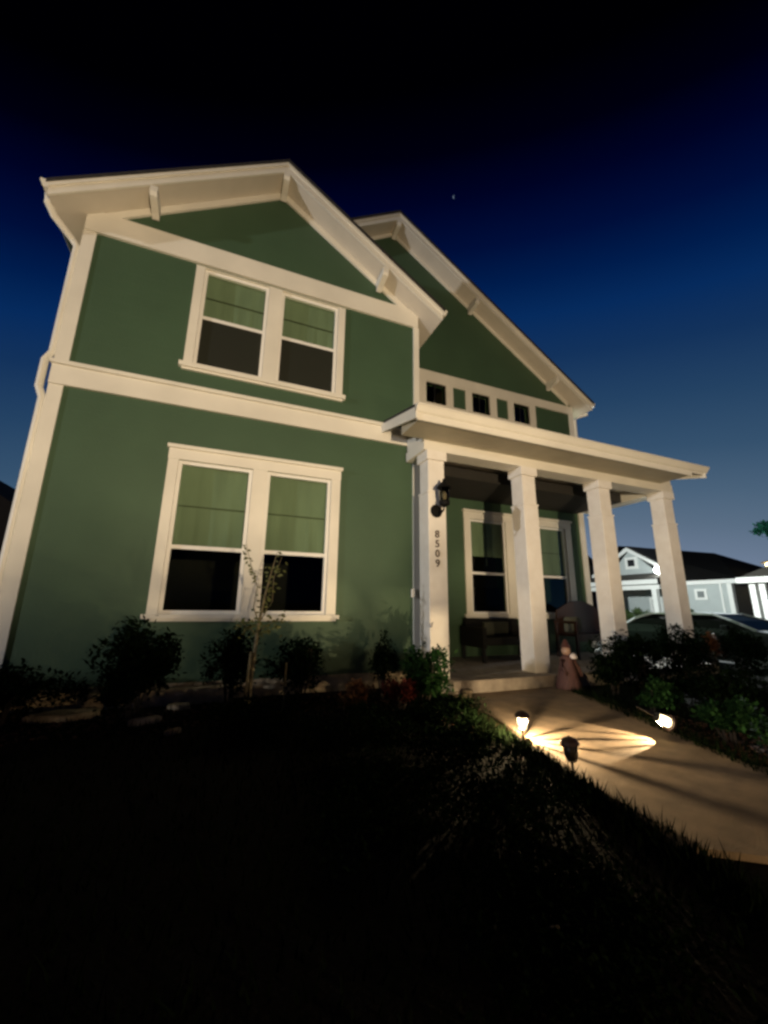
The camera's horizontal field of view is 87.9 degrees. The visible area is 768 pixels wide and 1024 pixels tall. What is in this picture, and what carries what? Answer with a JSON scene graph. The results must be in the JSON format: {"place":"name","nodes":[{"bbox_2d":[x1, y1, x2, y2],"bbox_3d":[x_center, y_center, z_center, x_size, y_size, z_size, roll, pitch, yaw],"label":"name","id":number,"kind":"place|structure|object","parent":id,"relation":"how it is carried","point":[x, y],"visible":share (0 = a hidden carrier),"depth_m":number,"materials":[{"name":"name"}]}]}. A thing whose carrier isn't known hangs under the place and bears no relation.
{"place":"outdoors","nodes":[
{"label":"outdoors","id":0,"kind":"place"},
{"bbox_2d":[0,481,15,553],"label":"neighbour house","id":1,"kind":"structure","parent":0,"point":[7,492],"depth_m":12.26,"materials":[{"name":"brown"}]},
{"bbox_2d":[0,666,767,1023],"bbox_3d":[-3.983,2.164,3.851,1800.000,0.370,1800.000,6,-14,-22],"label":"ground","id":2,"kind":"structure","parent":0,"point":[128,982],"depth_m":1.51,"materials":[{"name":"plant"}]},
{"bbox_2d":[0,658,95,726],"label":"shrub","id":3,"kind":"object","parent":2,"relation":"on","point":[23,690],"visible":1,"depth_m":3.69,"materials":[{"name":"green plant"}]},
{"bbox_2d":[21,708,101,722],"bbox_3d":[-3.068,1.956,3.811,0.627,0.080,0.308,6,-14,-22],"label":"flat stone","id":4,"kind":"object","parent":2,"relation":"on","point":[58,715],"visible":0.7,"depth_m":3.75,"materials":[{"name":"grey stone"}]},
{"bbox_2d":[83,615,186,724],"bbox_3d":[-2.416,1.522,3.916,0.918,1.014,0.899,6,-14,-22],"label":"shrub","id":5,"kind":"object","parent":2,"relation":"on","point":[141,666],"visible":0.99,"depth_m":3.73,"materials":[{"name":"green plant"}]},
{"bbox_2d":[127,715,161,726],"bbox_3d":[-2.211,1.941,3.694,0.271,0.076,0.118,13,-18,-43],"label":"flat stone","id":6,"kind":"object","parent":2,"relation":"on","point":[152,719],"visible":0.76,"depth_m":3.66,"materials":[{"name":"grey stone"}]},
{"bbox_2d":[82,684,228,710],"bbox_3d":[-2.450,2.043,4.381,1.400,0.190,0.140,6,-14,-22],"label":"stone edging","id":7,"kind":"object","parent":2,"relation":"on","point":[197,694],"visible":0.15,"depth_m":4.39,"materials":[{"name":"grey stone"}]},
{"bbox_2d":[164,727,180,735],"bbox_3d":[-1.809,1.885,3.411,0.139,0.065,0.058,13,-18,-41],"label":"flat stone","id":8,"kind":"object","parent":2,"relation":"on","point":[170,731],"visible":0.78,"depth_m":3.39,"materials":[{"name":"grey stone"}]},
{"bbox_2d":[167,702,189,710],"bbox_3d":[-2.177,2.066,4.217,0.235,0.076,0.114,0,-13,2],"label":"flat stone","id":9,"kind":"object","parent":2,"relation":"on","point":[178,706],"visible":0.8,"depth_m":4.19,"materials":[{"name":"grey stone"}]},
{"bbox_2d":[198,618,264,706],"bbox_3d":[-1.698,1.676,4.433,0.714,0.970,0.735,6,-14,-22],"label":"shrub","id":10,"kind":"object","parent":2,"relation":"on","point":[233,659],"visible":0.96,"depth_m":4.31,"materials":[{"name":"green plant"}]},
{"bbox_2d":[244,652,251,702],"bbox_3d":[-1.355,1.709,3.933,0.054,0.621,0.028,6,-14,-22],"label":"stake","id":11,"kind":"object","parent":2,"relation":"on","point":[248,673],"visible":0.65,"depth_m":3.95,"materials":[{"name":"brown wood"}]},
{"bbox_2d":[233,545,291,717],"bbox_3d":[-1.253,1.189,4.119,0.575,1.722,0.232,6,-14,-22],"label":"young tree","id":12,"kind":"object","parent":2,"relation":"on","point":[258,625],"visible":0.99,"depth_m":4.14,"materials":[{"name":"green plant"}]},
{"bbox_2d":[281,663,287,712],"bbox_3d":[-1.041,1.836,4.170,0.029,0.490,0.022,6,-14,-22],"label":"stake","id":13,"kind":"object","parent":2,"relation":"on","point":[284,687],"visible":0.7,"depth_m":4.17,"materials":[{"name":"brown wood"}]},
{"bbox_2d":[264,632,329,702],"bbox_3d":[-1.025,1.823,4.678,0.784,0.816,0.660,6,-14,-22],"label":"shrub","id":14,"kind":"object","parent":2,"relation":"on","point":[301,660],"visible":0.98,"depth_m":4.57,"materials":[{"name":"green plant"}]},
{"bbox_2d":[336,678,376,707],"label":"rust leaved plant","id":15,"kind":"object","parent":2,"relation":"on","point":[355,690],"visible":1,"depth_m":4.33,"materials":[{"name":"brown plant"}]},
{"bbox_2d":[0,159,719,712],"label":"green house","id":16,"kind":"structure","parent":2,"relation":"on","point":[366,425],"depth_m":5.76,"materials":[{"name":"paint"}]},
{"bbox_2d":[140,442,342,620],"bbox_3d":[-1.708,0.317,5.272,2.333,2.174,0.200,6,-14,-22],"label":"window","id":17,"kind":"structure","parent":16,"relation":"in","point":[209,505],"depth_m":5.27,"materials":[{"name":"beige paint"}]},
{"bbox_2d":[178,264,345,401],"bbox_3d":[-1.682,-2.604,5.963,2.300,1.658,0.195,6,-14,-22],"label":"window","id":18,"kind":"structure","parent":16,"relation":"in","point":[298,342],"depth_m":5.93,"materials":[{"name":"beige paint"}]},
{"bbox_2d":[462,508,518,618],"bbox_3d":[2.174,1.074,8.225,1.331,2.186,0.200,6,-14,-22],"label":"window","id":19,"kind":"structure","parent":16,"relation":"in","point":[482,538],"depth_m":8.30,"materials":[{"name":"beige paint"}]},
{"bbox_2d":[461,618,520,662],"bbox_3d":[2.181,2.333,7.345,1.360,0.710,0.720,6,-14,-22],"label":"porch loveseat","id":20,"kind":"object","parent":16,"relation":"on","point":[483,633],"visible":0.8,"depth_m":7.34,"materials":[{"name":"black wicker"}]},
{"bbox_2d":[539,518,576,618],"bbox_3d":[3.717,1.240,8.838,1.300,2.186,0.200,6,-14,-22],"label":"window","id":21,"kind":"structure","parent":16,"relation":"in","point":[551,543],"depth_m":9.01,"materials":[{"name":"beige paint"}]},
{"bbox_2d":[554,601,600,659],"bbox_3d":[4.082,2.299,7.877,1.340,1.070,0.540,6,-14,-22],"label":"armchair","id":22,"kind":"object","parent":16,"relation":"on","point":[587,613],"visible":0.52,"depth_m":8.04,"materials":[{"name":"brown wood"}]},
{"bbox_2d":[563,617,581,632],"bbox_3d":[3.748,2.238,7.917,0.400,0.300,0.120,6,-14,-22],"label":"cushion","id":23,"kind":"object","parent":22,"relation":"on","point":[568,627],"visible":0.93,"depth_m":7.85,"materials":[{"name":"beige fabric"}]},
{"bbox_2d":[277,742,490,885],"bbox_3d":[0.024,1.488,2.163,1.222,0.339,1.196,6,-14,-22],"label":"ground cover mound","id":24,"kind":"object","parent":2,"relation":"on","point":[356,781],"visible":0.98,"depth_m":2.00,"materials":[{"name":"green plant"}]},
{"bbox_2d":[367,628,400,698],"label":"shrub","id":25,"kind":"object","parent":2,"relation":"on","point":[383,661],"visible":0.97,"depth_m":4.84,"materials":[{"name":"green plant"}]},
{"bbox_2d":[0,691,767,765],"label":"mulch","id":26,"kind":"object","parent":2,"relation":"on","point":[384,700],"visible":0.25,"depth_m":3.64,"materials":[{"name":"brown wood"}]},
{"bbox_2d":[381,678,418,709],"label":"red leaved plant","id":27,"kind":"object","parent":2,"relation":"on","point":[398,688],"visible":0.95,"depth_m":4.33,"materials":[{"name":"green plant"}]},
{"bbox_2d":[399,642,457,703],"bbox_3d":[0.511,1.875,4.599,0.725,0.718,0.546,-7,-15,29],"label":"shrub","id":28,"kind":"object","parent":2,"relation":"on","point":[428,676],"visible":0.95,"depth_m":4.50,"materials":[{"name":"green plant"}]},
{"bbox_2d":[382,691,492,735],"bbox_3d":[0.533,1.805,3.586,0.991,0.396,1.199,6,-14,-22],"label":"shrub","id":29,"kind":"object","parent":2,"relation":"on","point":[440,707],"visible":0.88,"depth_m":3.50,"materials":[{"name":"green plant"}]},
{"bbox_2d":[400,718,539,772],"bbox_3d":[0.565,1.640,2.790,0.912,0.344,0.801,0,-13,2],"label":"ground cover mound","id":30,"kind":"object","parent":2,"relation":"on","point":[463,743],"visible":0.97,"depth_m":2.74,"materials":[{"name":"green plant"}]},
{"bbox_2d":[395,753,602,882],"bbox_3d":[0.579,1.538,2.176,1.025,0.265,1.116,-9,-17,36],"label":"ground cover mound","id":31,"kind":"object","parent":2,"relation":"on","point":[523,802],"visible":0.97,"depth_m":2.00,"materials":[{"name":"green plant"}]},
{"bbox_2d":[514,710,529,736],"bbox_3d":[1.145,1.800,3.288,0.124,0.310,0.124,6,-14,-22],"label":"path light","id":32,"kind":"object","parent":2,"relation":"on","point":[522,715],"visible":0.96,"depth_m":3.28,"materials":[{"name":"black metal"}]},
{"bbox_2d":[559,735,579,771],"bbox_3d":[1.219,1.627,2.597,0.124,0.309,0.124,6,-14,-22],"label":"path light","id":33,"kind":"object","parent":2,"relation":"on","point":[569,744],"visible":0.96,"depth_m":2.59,"materials":[{"name":"black metal"}]},
{"bbox_2d":[454,687,767,863],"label":"walkway","id":34,"kind":"structure","parent":2,"relation":"on","point":[705,794],"depth_m":2.72,"materials":[{"name":"concrete"}]},
{"bbox_2d":[556,639,584,691],"bbox_3d":[2.532,2.112,5.497,0.355,0.695,0.340,6,-14,-22],"label":"garden figurine","id":35,"kind":"object","parent":34,"relation":"on","point":[569,670],"visible":0.93,"depth_m":5.41,"materials":[{"name":"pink ceramic"}]},
{"bbox_2d":[586,632,644,696],"bbox_3d":[3.084,2.000,5.293,0.922,0.860,0.601,6,-14,-22],"label":"shrub","id":36,"kind":"object","parent":2,"relation":"on","point":[611,666],"visible":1,"depth_m":5.20,"materials":[{"name":"green plant"}]},
{"bbox_2d":[625,609,633,621],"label":"round bush","id":37,"kind":"object","parent":2,"relation":"on","point":[628,615],"visible":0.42,"depth_m":27.86,"materials":[{"name":"green plant"}]},
{"bbox_2d":[601,628,670,688],"bbox_3d":[3.652,2.164,5.775,0.891,0.919,0.644,0,-13,3],"label":"shrub","id":38,"kind":"object","parent":2,"relation":"on","point":[639,645],"visible":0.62,"depth_m":5.67,"materials":[{"name":"green plant"}]},
{"bbox_2d":[630,605,649,616],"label":"round bush","id":39,"kind":"object","parent":2,"relation":"on","point":[637,611],"visible":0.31,"depth_m":26.96,"materials":[{"name":"green plant"}]},
{"bbox_2d":[635,706,676,731],"bbox_3d":[2.288,1.727,3.321,0.307,0.196,0.135,4,-14,-13],"label":"path light","id":40,"kind":"object","parent":2,"relation":"on","point":[669,723],"visible":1,"depth_m":3.33,"materials":[{"name":"black metal"}]},
{"bbox_2d":[634,674,689,712],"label":"shrub","id":41,"kind":"object","parent":2,"relation":"on","point":[661,692],"visible":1,"depth_m":4.21,"materials":[{"name":"green plant"}]},
{"bbox_2d":[653,623,700,654],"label":"shrub","id":42,"kind":"object","parent":2,"relation":"on","point":[663,629],"visible":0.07,"depth_m":8.97,"materials":[{"name":"green plant"}]},
{"bbox_2d":[653,622,722,682],"bbox_3d":[4.641,2.196,6.201,1.382,0.959,0.759,6,-14,-22],"label":"shrub","id":43,"kind":"object","parent":2,"relation":"on","point":[691,654],"visible":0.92,"depth_m":6.10,"materials":[{"name":"green plant"}]},
{"bbox_2d":[695,631,725,669],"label":"rust leaved plant","id":44,"kind":"object","parent":2,"relation":"on","point":[712,639],"visible":0.63,"depth_m":6.66,"materials":[{"name":"brown plant"}]},
{"bbox_2d":[657,663,767,706],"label":"shrub","id":45,"kind":"object","parent":2,"relation":"on","point":[733,686],"visible":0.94,"depth_m":4.34,"materials":[{"name":"green plant"}]},
{"bbox_2d":[689,694,767,746],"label":"shrub","id":46,"kind":"object","parent":2,"relation":"on","point":[732,717],"visible":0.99,"depth_m":3.27,"materials":[{"name":"green plant"}]},
{"bbox_2d":[713,627,767,679],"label":"shrub","id":47,"kind":"object","parent":2,"relation":"on","point":[747,643],"visible":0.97,"depth_m":6.49,"materials":[{"name":"green plant"}]},
{"bbox_2d":[748,519,767,539],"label":"street tree","id":48,"kind":"object","parent":2,"relation":"on","point":[762,526],"visible":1,"depth_m":24.71,"materials":[{"name":"teal plant"}]},
{"bbox_2d":[0,0,767,604],"label":"sky","id":49,"kind":"structure","parent":0,"point":[603,163],"materials":[{"name":"blue"}]},
{"bbox_2d":[462,689,472,697],"bbox_3d":[1.024,2.235,4.859,0.165,0.124,0.135,6,-14,-22],"label":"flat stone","id":50,"kind":"object","parent":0,"point":[469,692],"visible":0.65,"depth_m":4.81,"materials":[{"name":"grey stone"}]},
{"bbox_2d":[588,556,597,608],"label":"neighbour house","id":51,"kind":"structure","parent":0,"point":[591,571],"depth_m":47.15,"materials":[{"name":"grey"}]},
{"bbox_2d":[595,641,751,671],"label":"side road","id":52,"kind":"structure","parent":0,"point":[724,663],"depth_m":11.06,"materials":[{"name":"grey asphalt"}]},
{"bbox_2d":[627,612,767,674],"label":"parked car","id":53,"kind":"object","parent":52,"relation":"on","point":[714,622],"visible":0.3,"depth_m":10.57,"materials":[{"name":"paint"}]},
{"bbox_2d":[590,546,767,618],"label":"neighbour house","id":54,"kind":"structure","parent":0,"point":[712,584],"depth_m":27.32,"materials":[{"name":"white"}]},
{"bbox_2d":[624,557,638,569],"bbox_3d":[18.991,3.927,30.615,0.099,0.900,1.000,6,-14,-22],"label":"gable window","id":55,"kind":"structure","parent":54,"relation":"in","point":[630,562],"depth_m":30.55,"materials":[{"name":"white wood"}]},
{"bbox_2d":[649,597,664,612],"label":"column","id":56,"kind":"structure","parent":54,"relation":"in","point":[650,598],"depth_m":29.95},
{"bbox_2d":[694,589,708,599],"bbox_3d":[20.712,5.381,26.038,0.090,0.700,0.750,6,-14,-22],"label":"window","id":57,"kind":"structure","parent":54,"relation":"in","point":[700,594],"depth_m":25.99,"materials":[{"name":"white wood"}]},
{"bbox_2d":[736,566,767,619],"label":"neighbour house","id":58,"kind":"structure","parent":0,"point":[752,579],"depth_m":19.77,"materials":[{"name":"white"}]}
]}

